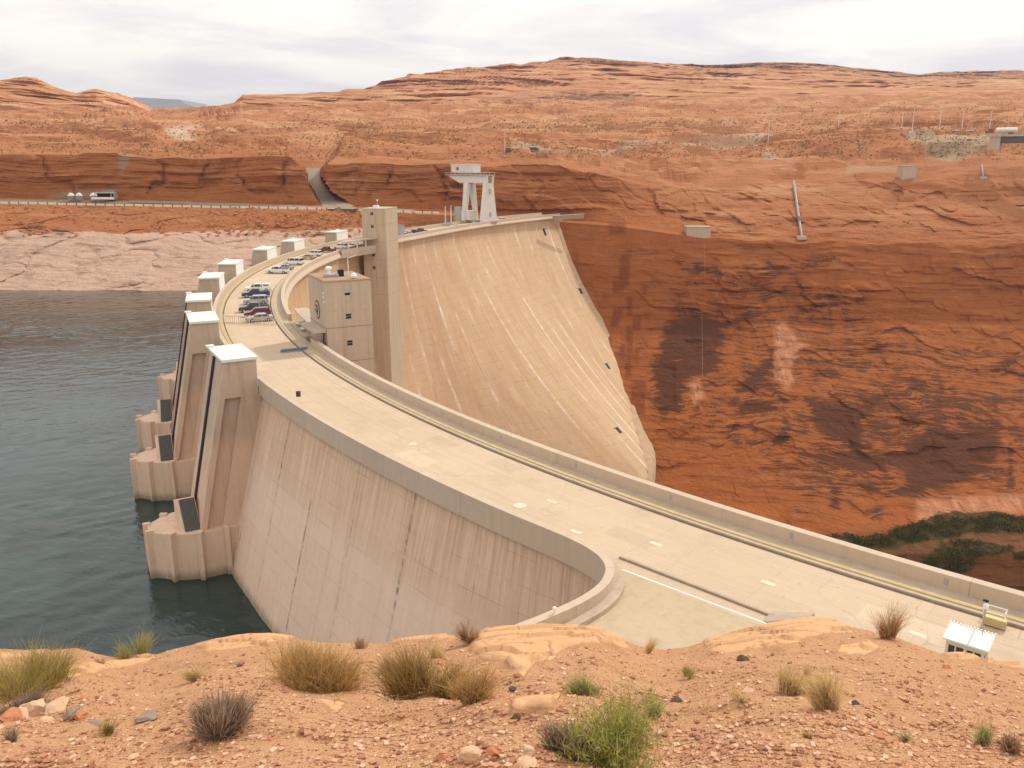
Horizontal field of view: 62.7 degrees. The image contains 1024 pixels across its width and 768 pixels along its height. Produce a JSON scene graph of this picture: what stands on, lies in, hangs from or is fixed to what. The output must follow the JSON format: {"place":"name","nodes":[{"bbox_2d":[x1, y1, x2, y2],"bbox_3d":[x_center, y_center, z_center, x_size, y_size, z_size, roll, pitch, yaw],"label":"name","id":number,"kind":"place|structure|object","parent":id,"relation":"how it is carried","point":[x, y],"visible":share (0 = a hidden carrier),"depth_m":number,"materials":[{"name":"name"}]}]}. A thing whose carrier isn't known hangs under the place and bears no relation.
{"place":"outdoors","nodes":[
{"label":"outdoors","id":0,"kind":"place"},
{"bbox_2d":[0,290,272,656],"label":"lake water","id":1,"kind":"structure","parent":0,"point":[81,371],"depth_m":140.17,"materials":[{"name":"liquid"}]},
{"bbox_2d":[132,97,206,107],"bbox_3d":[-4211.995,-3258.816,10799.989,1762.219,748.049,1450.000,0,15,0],"label":"distant mesa","id":2,"kind":"structure","parent":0,"point":[161,103],"depth_m":10246.52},
{"bbox_2d":[0,199,413,210],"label":"road","id":3,"kind":"structure","parent":0,"point":[130,201],"depth_m":423.16,"materials":[{"name":"asphalt"}]},
{"bbox_2d":[306,167,355,208],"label":"access road","id":4,"kind":"structure","parent":0,"point":[326,198],"depth_m":458.17,"materials":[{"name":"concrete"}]},
{"bbox_2d":[0,57,1023,591],"bbox_3d":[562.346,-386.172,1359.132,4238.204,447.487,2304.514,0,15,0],"label":"canyon terrain","id":5,"kind":"structure","parent":0,"point":[860,349],"depth_m":434.24,"materials":[{"name":"red stone"}]},
{"bbox_2d":[91,192,113,198],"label":"tank shed","id":6,"kind":"structure","parent":5,"relation":"on","point":[105,195],"depth_m":417.37,"materials":[{"name":"white paint"}]},
{"bbox_2d":[103,190,117,199],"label":"pump house","id":7,"kind":"structure","parent":5,"relation":"on","point":[115,195],"depth_m":424.30,"materials":[{"name":"grey paint"}]},
{"bbox_2d":[0,205,407,237],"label":"talus boulders","id":8,"kind":"object","parent":5,"relation":"on","point":[279,223],"visible":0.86,"depth_m":404.55,"materials":[{"name":"stone"}]},
{"bbox_2d":[0,201,438,213],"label":"guard wall","id":9,"kind":"structure","parent":5,"relation":"on","point":[172,205],"depth_m":416.84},
{"bbox_2d":[0,102,1023,229],"bbox_3d":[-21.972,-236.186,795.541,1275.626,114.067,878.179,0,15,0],"label":"desert scrub","id":10,"kind":"object","parent":5,"relation":"on","point":[565,144],"visible":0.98,"depth_m":591.58,"materials":[{"name":"plant"}]},
{"bbox_2d":[553,214,583,219],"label":"abutment wall","id":11,"kind":"structure","parent":5,"relation":"on","point":[568,216],"depth_m":429.88,"materials":[{"name":"grey concrete"}]},
{"bbox_2d":[213,213,1023,642],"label":"arch dam","id":12,"kind":"structure","parent":5,"relation":"on","point":[507,351],"depth_m":92.78,"materials":[{"name":"concrete"}]},
{"bbox_2d":[135,292,212,452],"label":"intake tower","id":13,"kind":"structure","parent":12,"relation":"attached to","point":[151,425],"depth_m":152.78,"materials":[{"name":"concrete"}]},
{"bbox_2d":[130,311,220,501],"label":"intake tower","id":14,"kind":"structure","parent":12,"relation":"attached to","point":[163,470],"depth_m":132.76,"materials":[{"name":"concrete"}]},
{"bbox_2d":[158,271,224,400],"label":"intake tower","id":15,"kind":"structure","parent":12,"relation":"attached to","point":[213,283],"depth_m":181.70,"materials":[{"name":"concrete"}]},
{"bbox_2d":[142,343,262,582],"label":"intake tower","id":16,"kind":"structure","parent":12,"relation":"attached to","point":[194,535],"depth_m":107.96,"materials":[{"name":"concrete"}]},
{"bbox_2d":[217,258,243,284],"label":"intake tower","id":17,"kind":"structure","parent":12,"relation":"attached to","point":[231,268],"depth_m":201.94,"materials":[{"name":"concrete"}]},
{"bbox_2d":[251,245,276,266],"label":"intake tower","id":18,"kind":"structure","parent":12,"relation":"attached to","point":[261,253],"depth_m":234.15,"materials":[{"name":"concrete"}]},
{"bbox_2d":[280,238,304,254],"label":"intake tower","id":19,"kind":"structure","parent":12,"relation":"attached to","point":[290,245],"depth_m":257.81,"materials":[{"name":"concrete"}]},
{"bbox_2d":[325,229,347,242],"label":"intake tower","id":20,"kind":"structure","parent":12,"relation":"attached to","point":[335,235],"depth_m":291.13,"materials":[{"name":"concrete"}]},
{"bbox_2d":[300,255,374,373],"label":"operations building","id":21,"kind":"structure","parent":12,"relation":"attached to","point":[340,323],"depth_m":129.24,"materials":[{"name":"grey concrete"}]},
{"bbox_2d":[361,199,402,387],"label":"elevator tower","id":22,"kind":"structure","parent":12,"relation":"attached to","point":[381,268],"depth_m":278.84,"materials":[{"name":"concrete"}]},
{"bbox_2d":[341,237,377,257],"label":"footbridge","id":23,"kind":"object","parent":22,"relation":"attached to","point":[358,251],"visible":1,"depth_m":265.95,"materials":[{"name":"concrete"}]},
{"bbox_2d":[398,225,404,235],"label":"service cabin","id":24,"kind":"object","parent":12,"relation":"on","point":[401,229],"visible":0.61,"depth_m":312.16,"materials":[{"name":"metal"}]},
{"bbox_2d":[684,225,710,237],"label":"anchor block","id":25,"kind":"structure","parent":5,"relation":"on","point":[700,231],"depth_m":441.47,"materials":[{"name":"grey concrete"}]},
{"bbox_2d":[792,180,806,239],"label":"cliff conduit","id":26,"kind":"object","parent":5,"relation":"on","point":[801,237],"visible":1,"depth_m":458.57,"materials":[{"name":"metal"}]},
{"bbox_2d":[897,166,917,179],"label":"anchor block","id":27,"kind":"structure","parent":5,"relation":"on","point":[906,172],"depth_m":497.34,"materials":[{"name":"grey concrete"}]},
{"bbox_2d":[822,511,1023,573],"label":"seep vegetation","id":28,"kind":"object","parent":5,"relation":"on","point":[990,520],"visible":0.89,"depth_m":322.90,"materials":[{"name":"green plant"}]},
{"bbox_2d":[979,164,986,178],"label":"cliff conduit","id":29,"kind":"object","parent":5,"relation":"on","point":[982,176],"visible":1,"depth_m":494.06,"materials":[{"name":"concrete"}]},
{"bbox_2d":[986,130,1023,149],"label":"road bridge","id":30,"kind":"structure","parent":5,"relation":"on","point":[997,141],"depth_m":494.85,"materials":[{"name":"concrete"}]},
{"bbox_2d":[985,127,1017,133],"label":"tank truck","id":31,"kind":"object","parent":30,"relation":"on","point":[1005,129],"visible":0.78,"depth_m":498.35,"materials":[{"name":"white paint"}]},
{"bbox_2d":[0,616,1023,767],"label":"ground","id":32,"kind":"structure","parent":0,"point":[526,651],"depth_m":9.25,"materials":[{"name":"gravel"}]},
{"bbox_2d":[1,725,19,741],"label":"desert shrub","id":33,"kind":"object","parent":32,"relation":"on","point":[12,737],"visible":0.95,"depth_m":7.14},
{"bbox_2d":[0,707,22,722],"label":"rock","id":34,"kind":"object","parent":32,"relation":"on","point":[11,714],"visible":0.82,"depth_m":7.99,"materials":[{"name":"orange stone"}]},
{"bbox_2d":[18,706,28,717],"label":"rock","id":35,"kind":"object","parent":32,"relation":"on","point":[24,710],"visible":0.37,"depth_m":8.18,"materials":[{"name":"beige stone"}]},
{"bbox_2d":[0,684,51,715],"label":"desert shrub","id":36,"kind":"object","parent":32,"relation":"on","point":[18,702],"visible":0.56,"depth_m":8.71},
{"bbox_2d":[20,698,44,716],"bbox_3d":[-4.898,3.323,8.568,0.242,0.165,0.212,-11,18,-35],"label":"rock","id":37,"kind":"object","parent":32,"relation":"on","point":[35,707],"visible":0.75,"depth_m":8.53,"materials":[{"name":"beige stone"}]},
{"bbox_2d":[0,627,89,704],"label":"desert shrub","id":38,"kind":"object","parent":32,"relation":"on","point":[36,671],"visible":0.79,"depth_m":9.87,"materials":[{"name":"plant"}]},
{"bbox_2d":[38,716,53,723],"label":"rock","id":39,"kind":"object","parent":32,"relation":"on","point":[45,719],"visible":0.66,"depth_m":8.13,"materials":[{"name":"beige stone"}]},
{"bbox_2d":[45,696,69,714],"bbox_3d":[-4.621,3.277,8.546,0.238,0.095,0.263,0,15,0],"label":"rock","id":40,"kind":"object","parent":32,"relation":"on","point":[57,705],"visible":0.93,"depth_m":8.50,"materials":[{"name":"beige stone"}]},
{"bbox_2d":[63,706,79,720],"bbox_3d":[-4.375,3.285,8.344,0.133,0.105,0.158,0,15,0],"label":"rock","id":41,"kind":"object","parent":32,"relation":"on","point":[69,713],"visible":0.91,"depth_m":8.31,"materials":[{"name":"grey stone"}]},
{"bbox_2d":[74,710,87,721],"bbox_3d":[-4.283,3.285,8.314,0.126,0.091,0.156,0,15,0],"label":"rock","id":42,"kind":"object","parent":32,"relation":"on","point":[79,715],"visible":1,"depth_m":8.29,"materials":[{"name":"orange stone"}]},
{"bbox_2d":[85,719,103,726],"bbox_3d":[-4.012,3.265,8.057,0.186,0.049,0.143,0,15,0],"label":"rock","id":43,"kind":"object","parent":32,"relation":"on","point":[94,722],"visible":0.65,"depth_m":8.05,"materials":[{"name":"grey stone"}]},
{"bbox_2d":[93,711,123,736],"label":"desert shrub","id":44,"kind":"object","parent":32,"relation":"on","point":[108,728],"visible":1,"depth_m":7.55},
{"bbox_2d":[126,753,139,759],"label":"rock","id":45,"kind":"object","parent":32,"relation":"on","point":[133,756],"visible":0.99,"depth_m":6.81,"materials":[{"name":"beige stone"}]},
{"bbox_2d":[108,618,159,659],"bbox_3d":[-6.352,4.334,14.119,0.977,0.472,0.754,-13,20,-40],"label":"desert shrub","id":46,"kind":"object","parent":32,"relation":"on","point":[140,648],"visible":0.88,"depth_m":14.14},
{"bbox_2d":[134,710,157,721],"bbox_3d":[-3.587,3.281,8.262,0.180,0.063,0.210,10,18,33],"label":"rock","id":47,"kind":"object","parent":32,"relation":"on","point":[149,715],"visible":0.98,"depth_m":8.24,"materials":[{"name":"grey stone"}]},
{"bbox_2d":[173,663,205,683],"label":"grass tuft","id":48,"kind":"object","parent":32,"relation":"on","point":[193,676],"visible":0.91,"depth_m":10.53,"materials":[{"name":"plant"}]},
{"bbox_2d":[169,681,264,748],"bbox_3d":[-2.497,2.745,7.035,0.829,0.524,0.764,0,15,0],"label":"desert shrub","id":49,"kind":"object","parent":32,"relation":"on","point":[225,717],"visible":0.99,"depth_m":7.04,"materials":[{"name":"plant"}]},
{"bbox_2d":[244,627,381,693],"bbox_3d":[-2.247,3.121,9.734,1.705,0.688,1.325,0,15,0],"label":"desert shrub","id":50,"kind":"object","parent":32,"relation":"on","point":[308,671],"visible":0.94,"depth_m":9.61,"materials":[{"name":"plant"}]},
{"bbox_2d":[348,635,369,648],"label":"desert shrub","id":51,"kind":"object","parent":32,"relation":"on","point":[360,645],"visible":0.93,"depth_m":13.17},
{"bbox_2d":[369,650,405,675],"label":"desert shrub","id":52,"kind":"object","parent":32,"relation":"on","point":[388,663],"visible":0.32,"depth_m":10.24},
{"bbox_2d":[360,628,485,701],"bbox_3d":[-0.915,2.788,8.432,1.415,0.645,1.201,0,15,0],"label":"desert shrub","id":53,"kind":"object","parent":32,"relation":"on","point":[406,682],"visible":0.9,"depth_m":8.39,"materials":[{"name":"plant"}]},
{"bbox_2d":[424,641,444,658],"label":"grass tuft","id":54,"kind":"object","parent":32,"relation":"on","point":[437,651],"visible":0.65,"depth_m":10.99,"materials":[{"name":"plant"}]},
{"bbox_2d":[437,754,447,760],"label":"rock","id":55,"kind":"object","parent":32,"relation":"on","point":[442,757],"visible":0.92,"depth_m":5.85,"materials":[{"name":"orange stone"}]},
{"bbox_2d":[445,615,482,643],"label":"desert shrub","id":56,"kind":"object","parent":32,"relation":"on","point":[464,635],"visible":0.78,"depth_m":11.97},
{"bbox_2d":[458,745,480,761],"bbox_3d":[-0.285,2.518,5.732,0.159,0.085,0.136,0,15,0],"label":"rock","id":57,"kind":"object","parent":32,"relation":"on","point":[472,753],"visible":1,"depth_m":5.69,"materials":[{"name":"beige stone"}]},
{"bbox_2d":[432,658,512,704],"bbox_3d":[-0.344,2.632,7.483,0.668,0.362,0.612,-9,17,-30],"label":"desert shrub","id":58,"kind":"object","parent":32,"relation":"on","point":[479,689],"visible":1,"depth_m":7.45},
{"bbox_2d":[487,747,498,755],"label":"rock","id":59,"kind":"object","parent":32,"relation":"on","point":[491,751],"visible":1,"depth_m":5.64,"materials":[{"name":"orange stone"}]},
{"bbox_2d":[511,714,520,720],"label":"rock","id":60,"kind":"object","parent":32,"relation":"on","point":[516,716],"visible":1,"depth_m":6.86,"materials":[{"name":"stone"}]},
{"bbox_2d":[517,755,536,767],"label":"rock","id":61,"kind":"object","parent":32,"relation":"on","point":[527,761],"visible":0.99,"depth_m":5.54,"materials":[{"name":"beige stone"}]},
{"bbox_2d":[520,744,533,753],"bbox_3d":[0.104,2.487,5.690,0.100,0.067,0.100,0,15,0],"label":"rock","id":62,"kind":"object","parent":32,"relation":"on","point":[527,749],"visible":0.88,"depth_m":5.68,"materials":[{"name":"beige stone"}]},
{"bbox_2d":[530,714,600,762],"bbox_3d":[0.383,2.402,5.742,0.525,0.324,0.458,0,15,0],"label":"desert shrub","id":63,"kind":"object","parent":32,"relation":"on","point":[558,734],"visible":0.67,"depth_m":5.78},
{"bbox_2d":[562,669,606,696],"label":"desert shrub","id":64,"kind":"object","parent":32,"relation":"on","point":[579,689],"visible":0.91,"depth_m":7.99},
{"bbox_2d":[534,670,699,767],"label":"desert shrub","id":65,"kind":"object","parent":32,"relation":"on","point":[619,746],"visible":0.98,"depth_m":5.68,"materials":[{"name":"plant"}]},
{"bbox_2d":[642,635,661,653],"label":"grass tuft","id":66,"kind":"object","parent":32,"relation":"on","point":[649,648],"visible":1,"depth_m":12.72,"materials":[{"name":"plant"}]},
{"bbox_2d":[634,689,673,718],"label":"desert shrub","id":67,"kind":"object","parent":32,"relation":"on","point":[653,709],"visible":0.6,"depth_m":7.74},
{"bbox_2d":[670,696,681,702],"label":"rock","id":68,"kind":"object","parent":32,"relation":"on","point":[678,700],"visible":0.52,"depth_m":9.05,"materials":[{"name":"stone"}]},
{"bbox_2d":[678,665,699,678],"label":"desert shrub","id":69,"kind":"object","parent":32,"relation":"on","point":[688,672],"visible":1,"depth_m":9.92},
{"bbox_2d":[726,686,748,703],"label":"grass tuft","id":70,"kind":"object","parent":32,"relation":"on","point":[737,696],"visible":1,"depth_m":8.07,"materials":[{"name":"plant"}]},
{"bbox_2d":[736,655,749,661],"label":"rock","id":71,"kind":"object","parent":32,"relation":"on","point":[740,658],"visible":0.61,"depth_m":11.29,"materials":[{"name":"stone"}]},
{"bbox_2d":[742,687,753,692],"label":"rock","id":72,"kind":"object","parent":32,"relation":"on","point":[746,689],"visible":0.94,"depth_m":8.55,"materials":[{"name":"beige stone"}]},
{"bbox_2d":[766,658,816,695],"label":"grass tuft","id":73,"kind":"object","parent":32,"relation":"on","point":[787,683],"visible":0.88,"depth_m":8.39,"materials":[{"name":"plant"}]},
{"bbox_2d":[800,727,812,738],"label":"desert shrub","id":74,"kind":"object","parent":32,"relation":"on","point":[807,736],"visible":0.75,"depth_m":6.66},
{"bbox_2d":[802,664,811,675],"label":"grass tuft","id":75,"kind":"object","parent":32,"relation":"on","point":[806,668],"visible":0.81,"depth_m":9.30,"materials":[{"name":"plant"}]},
{"bbox_2d":[795,660,858,710],"bbox_3d":[2.781,2.653,7.436,0.557,0.468,0.487,8,17,27],"label":"grass tuft","id":76,"kind":"object","parent":32,"relation":"on","point":[826,696],"visible":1,"depth_m":7.42,"materials":[{"name":"plant"}]},
{"bbox_2d":[874,731,884,739],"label":"rock","id":77,"kind":"object","parent":32,"relation":"on","point":[878,735],"visible":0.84,"depth_m":6.94,"materials":[{"name":"orange stone"}]},
{"bbox_2d":[865,600,920,639],"bbox_3d":[6.109,3.748,13.554,0.957,0.690,0.704,-6,16,-20],"label":"grass tuft","id":78,"kind":"object","parent":32,"relation":"on","point":[890,630],"visible":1,"depth_m":13.51,"materials":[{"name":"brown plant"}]},
{"bbox_2d":[897,728,916,742],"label":"desert shrub","id":79,"kind":"object","parent":32,"relation":"on","point":[905,738],"visible":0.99,"depth_m":7.06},
{"bbox_2d":[966,717,998,745],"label":"desert shrub","id":80,"kind":"object","parent":32,"relation":"on","point":[983,738],"visible":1,"depth_m":7.04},
{"bbox_2d":[997,731,1023,754],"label":"desert shrub","id":81,"kind":"object","parent":32,"relation":"on","point":[1010,744],"visible":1,"depth_m":6.95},
{"bbox_2d":[0,0,1023,105],"label":"sky","id":82,"kind":"structure","parent":0,"point":[208,52],"materials":[{"name":"white"}]},
{"bbox_2d":[223,217,1023,663],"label":"crest road","id":83,"kind":"structure","parent":0,"point":[613,529],"depth_m":66.97,"materials":[{"name":"concrete"}]},
{"bbox_2d":[223,314,275,324],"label":"security gate","id":84,"kind":"structure","parent":83,"relation":"on","point":[236,316],"depth_m":148.00,"materials":[{"name":"metal"}]},
{"bbox_2d":[238,301,269,312],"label":"parked pickup","id":85,"kind":"object","parent":83,"relation":"on","point":[251,305],"visible":0.68,"depth_m":159.37,"materials":[{"name":"grey paint"}]},
{"bbox_2d":[241,288,269,297],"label":"parked pickup","id":86,"kind":"object","parent":83,"relation":"on","point":[252,291],"visible":0.83,"depth_m":176.50,"materials":[{"name":"blue paint"}]},
{"bbox_2d":[243,294,268,303],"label":"parked suv","id":87,"kind":"object","parent":83,"relation":"on","point":[261,298],"visible":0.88,"depth_m":168.26,"materials":[{"name":"silver metal"}]},
{"bbox_2d":[244,306,270,315],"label":"parked wagon","id":88,"kind":"object","parent":83,"relation":"on","point":[255,310],"visible":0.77,"depth_m":155.06,"materials":[{"name":"red paint"}]},
{"bbox_2d":[244,283,270,290],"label":"parked pickup","id":89,"kind":"object","parent":83,"relation":"on","point":[265,286],"visible":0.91,"depth_m":184.00,"materials":[{"name":"white paint"}]},
{"bbox_2d":[245,312,273,321],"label":"parked sedan","id":90,"kind":"object","parent":83,"relation":"on","point":[263,314],"visible":0.75,"depth_m":150.34,"materials":[{"name":"silver metal"}]},
{"bbox_2d":[265,266,289,273],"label":"parked pickup","id":91,"kind":"object","parent":83,"relation":"on","point":[277,269],"visible":1,"depth_m":213.85,"materials":[{"name":"white paint"}]},
{"bbox_2d":[283,257,303,264],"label":"parked van","id":92,"kind":"object","parent":83,"relation":"on","point":[296,260],"visible":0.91,"depth_m":231.09,"materials":[{"name":"white paint"}]},
{"bbox_2d":[280,347,307,352],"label":"vehicle barrier","id":93,"kind":"object","parent":83,"relation":"on","point":[299,349],"visible":1,"depth_m":126.69,"materials":[{"name":"blue metal"}]},
{"bbox_2d":[290,307,311,342],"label":"bench recess","id":94,"kind":"object","parent":83,"relation":"on","point":[303,314],"visible":0.46,"depth_m":143.10,"materials":[{"name":"concrete"}]},
{"bbox_2d":[299,254,316,259],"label":"parked sedan","id":95,"kind":"object","parent":83,"relation":"on","point":[310,256],"visible":0.8,"depth_m":244.40,"materials":[{"name":"beige paint"}]},
{"bbox_2d":[305,250,322,255],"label":"parked suv","id":96,"kind":"object","parent":83,"relation":"on","point":[316,252],"visible":0.77,"depth_m":252.22,"materials":[{"name":"white paint"}]},
{"bbox_2d":[317,246,335,252],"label":"parked pickup","id":97,"kind":"object","parent":83,"relation":"on","point":[326,249],"visible":0.79,"depth_m":262.16,"materials":[{"name":"red paint"}]},
{"bbox_2d":[333,243,347,248],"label":"parked suv","id":98,"kind":"object","parent":83,"relation":"on","point":[342,246],"visible":0.85,"depth_m":273.68,"materials":[{"name":"white paint"}]},
{"bbox_2d":[446,164,497,222],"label":"gantry crane","id":99,"kind":"object","parent":83,"relation":"on","point":[470,180],"visible":0.98,"depth_m":382.68,"materials":[{"name":"paint"}]},
{"bbox_2d":[513,503,526,507],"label":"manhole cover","id":100,"kind":"object","parent":83,"relation":"on","point":[519,505],"visible":1,"depth_m":70.37,"materials":[{"name":"paint"}]},
{"bbox_2d":[622,569,764,622],"bbox_3d":[11.935,14.064,55.898,11.019,0.001,0.130,13,20,40],"label":"white edge line","id":101,"kind":"object","parent":83,"relation":"on","point":[694,596],"visible":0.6,"depth_m":55.75,"materials":[{"name":"paint"}]},
{"bbox_2d":[619,555,814,622],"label":"apron kerb","id":102,"kind":"structure","parent":83,"relation":"on","point":[773,616],"depth_m":55.07,"materials":[{"name":"concrete"}]},
{"bbox_2d":[760,580,775,586],"bbox_3d":[17.529,13.630,57.516,1.000,0.015,0.440,14,20,41],"label":"road plate","id":103,"kind":"object","parent":83,"relation":"on","point":[767,583],"visible":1,"depth_m":57.46,"materials":[{"name":"paint"}]},
{"bbox_2d":[908,630,926,638],"bbox_3d":[24.776,15.285,51.308,1.000,0.015,0.440,14,20,41],"label":"road plate","id":104,"kind":"object","parent":83,"relation":"on","point":[917,634],"visible":1,"depth_m":51.27,"materials":[{"name":"paint"}]},
{"bbox_2d":[943,620,995,658],"bbox_3d":[25.294,14.913,46.730,2.331,3.100,1.952,12,19,37],"label":"guard booth","id":105,"kind":"object","parent":83,"relation":"on","point":[957,637],"visible":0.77,"depth_m":46.32,"materials":[{"name":"concrete"}]},
{"bbox_2d":[981,599,988,628],"bbox_3d":[29.062,14.175,51.672,0.350,1.980,0.312,0,15,0],"label":"camera pole","id":106,"kind":"object","parent":83,"relation":"on","point":[986,606],"visible":0.98,"depth_m":51.48,"materials":[{"name":"metal"}]},
{"bbox_2d":[982,605,1007,619],"bbox_3d":[30.179,14.471,52.599,1.315,0.930,0.663,12,19,37],"label":"handrail","id":107,"kind":"object","parent":83,"relation":"on","point":[1005,616],"visible":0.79,"depth_m":52.63,"materials":[{"name":"metal"}]},
{"bbox_2d":[982,614,1007,630],"bbox_3d":[29.902,14.777,52.051,1.300,0.620,0.400,12,19,37],"label":"yellow barrier","id":108,"kind":"object","parent":83,"relation":"on","point":[996,622],"visible":0.82,"depth_m":51.86,"materials":[{"name":"paint"}]},
{"bbox_2d":[588,571,757,649],"bbox_3d":[35.377,17.863,41.697,88.520,0.001,47.015,3,15,9],"label":"apron","id":109,"kind":"object","parent":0,"point":[639,611],"visible":0.2,"depth_m":52.98,"materials":[{"name":"concrete"}]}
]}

